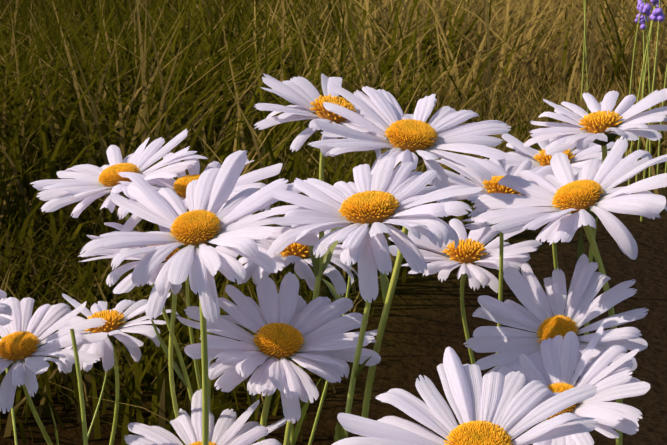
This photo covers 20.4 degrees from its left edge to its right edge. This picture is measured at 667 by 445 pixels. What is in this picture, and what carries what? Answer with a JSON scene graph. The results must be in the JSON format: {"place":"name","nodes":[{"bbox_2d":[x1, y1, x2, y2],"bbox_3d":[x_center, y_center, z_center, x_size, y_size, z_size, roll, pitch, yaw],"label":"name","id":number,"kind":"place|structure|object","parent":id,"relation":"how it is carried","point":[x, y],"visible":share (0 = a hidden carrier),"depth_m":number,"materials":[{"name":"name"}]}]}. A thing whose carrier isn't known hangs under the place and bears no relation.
{"place":"outdoors","nodes":[
{"label":"outdoors","id":0,"kind":"place"},
{"bbox_2d":[0,138,666,444],"bbox_3d":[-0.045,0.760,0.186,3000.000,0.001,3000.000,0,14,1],"label":"ground","id":1,"kind":"structure","parent":0,"point":[424,329],"depth_m":2.56,"materials":[{"name":"soil"}]},
{"bbox_2d":[0,290,11,325],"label":"daisy plant","id":2,"kind":"object","parent":1,"relation":"on","point":[5,309],"visible":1,"depth_m":0.76,"materials":[{"name":"white plant"}]},
{"bbox_2d":[0,297,107,444],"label":"daisy plant","id":3,"kind":"object","parent":1,"relation":"on","point":[23,333],"visible":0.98,"depth_m":0.79,"materials":[{"name":"white plant"}]},
{"bbox_2d":[47,293,179,444],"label":"daisy plant","id":4,"kind":"object","parent":1,"relation":"on","point":[114,327],"visible":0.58,"depth_m":0.85,"materials":[{"name":"white plant"}]},
{"bbox_2d":[30,129,207,401],"bbox_3d":[-0.077,0.273,0.864,0.102,0.638,0.077,-3,14,-13],"label":"daisy plant","id":5,"kind":"object","parent":1,"relation":"on","point":[89,184],"visible":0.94,"depth_m":0.79,"materials":[{"name":"white plant"}]},
{"bbox_2d":[79,222,259,444],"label":"daisy plant","id":6,"kind":"object","parent":1,"relation":"on","point":[125,285],"visible":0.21,"depth_m":0.75,"materials":[{"name":"white plant"}]},
{"bbox_2d":[1,262,351,444],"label":"stems","id":7,"kind":"object","parent":1,"relation":"on","point":[336,296],"visible":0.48,"depth_m":0.81,"materials":[{"name":"green plant"}]},
{"bbox_2d":[80,150,318,444],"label":"daisy plant","id":8,"kind":"object","parent":1,"relation":"on","point":[197,236],"visible":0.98,"depth_m":0.69,"materials":[{"name":"white plant"}]},
{"bbox_2d":[117,153,281,441],"bbox_3d":[-0.056,0.281,0.847,0.069,0.630,0.074,0,14,1],"label":"daisy plant","id":9,"kind":"object","parent":1,"relation":"on","point":[243,182],"visible":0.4,"depth_m":0.77,"materials":[{"name":"white plant"}]},
{"bbox_2d":[124,389,286,444],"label":"daisy plant","id":10,"kind":"object","parent":1,"relation":"on","point":[227,429],"visible":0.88,"depth_m":0.77,"materials":[{"name":"white plant"}]},
{"bbox_2d":[176,272,380,441],"bbox_3d":[-0.027,0.310,0.836,0.091,0.580,0.077,10,17,36],"label":"daisy plant","id":11,"kind":"object","parent":1,"relation":"on","point":[312,337],"visible":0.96,"depth_m":0.76,"materials":[{"name":"white plant"}]},
{"bbox_2d":[235,225,357,444],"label":"daisy plant","id":12,"kind":"object","parent":1,"relation":"on","point":[296,257],"visible":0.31,"depth_m":0.84,"materials":[{"name":"white plant"}]},
{"bbox_2d":[0,0,666,444],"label":"meadow turf","id":13,"kind":"structure","parent":1,"relation":"on","point":[38,278],"depth_m":2.86,"materials":[{"name":"green plant"}]},
{"bbox_2d":[0,0,666,301],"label":"meadow grass tufts","id":14,"kind":"object","parent":1,"relation":"on","point":[96,100],"visible":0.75,"depth_m":3.56,"materials":[{"name":"green plant"}]},
{"bbox_2d":[254,73,413,444],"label":"daisy plant","id":15,"kind":"object","parent":1,"relation":"on","point":[304,95],"visible":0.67,"depth_m":0.80,"materials":[{"name":"white plant"}]},
{"bbox_2d":[263,157,482,441],"bbox_3d":[-0.012,0.298,0.746,0.130,0.646,0.078,-4,15,-15],"label":"daisy plant","id":16,"kind":"object","parent":1,"relation":"on","point":[365,210],"visible":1,"depth_m":0.67,"materials":[{"name":"white plant"}]},
{"bbox_2d":[308,85,510,436],"bbox_3d":[0.025,0.265,0.843,0.088,0.662,0.122,-3,14,-13],"label":"daisy plant","id":17,"kind":"object","parent":1,"relation":"on","point":[416,139],"visible":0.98,"depth_m":0.75,"materials":[{"name":"white plant"}]},
{"bbox_2d":[388,218,541,363],"bbox_3d":[0.064,0.282,0.960,0.075,0.573,0.075,0,14,1],"label":"daisy plant","id":18,"kind":"object","parent":1,"relation":"on","point":[470,255],"visible":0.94,"depth_m":0.89,"materials":[{"name":"white plant"}]},
{"bbox_2d":[331,347,598,444],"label":"daisy plant","id":19,"kind":"object","parent":1,"relation":"on","point":[494,408],"visible":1,"depth_m":0.58,"materials":[{"name":"white plant"}]},
{"bbox_2d":[428,157,553,366],"bbox_3d":[0.078,0.271,0.921,0.077,0.613,0.076,5,15,21],"label":"daisy plant","id":20,"kind":"object","parent":1,"relation":"on","point":[491,186],"visible":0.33,"depth_m":0.86,"materials":[{"name":"white plant"}]},
{"bbox_2d":[463,254,648,444],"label":"daisy plant","id":21,"kind":"object","parent":1,"relation":"on","point":[510,346],"visible":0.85,"depth_m":0.71,"materials":[{"name":"white plant"}]},
{"bbox_2d":[489,133,636,383],"bbox_3d":[0.112,0.254,0.999,0.073,0.609,0.076,-10,17,-35],"label":"daisy plant","id":22,"kind":"object","parent":1,"relation":"on","point":[520,155],"visible":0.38,"depth_m":0.93,"materials":[{"name":"white plant"}]},
{"bbox_2d":[462,136,666,444],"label":"daisy plant","id":23,"kind":"object","parent":1,"relation":"on","point":[579,199],"visible":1,"depth_m":0.71,"materials":[{"name":"white plant"}]},
{"bbox_2d":[497,326,649,444],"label":"daisy plant","id":24,"kind":"object","parent":1,"relation":"on","point":[552,366],"visible":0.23,"depth_m":0.66,"materials":[{"name":"white plant"}]},
{"bbox_2d":[523,88,666,342],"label":"daisy plant","id":25,"kind":"object","parent":1,"relation":"on","point":[602,124],"visible":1,"depth_m":0.83,"materials":[{"name":"white plant"}]},
{"bbox_2d":[580,0,666,220],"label":"purple flower spikes","id":26,"kind":"object","parent":1,"relation":"on","point":[645,8],"visible":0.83,"depth_m":3.33,"materials":[{"name":"plant"}]}
]}

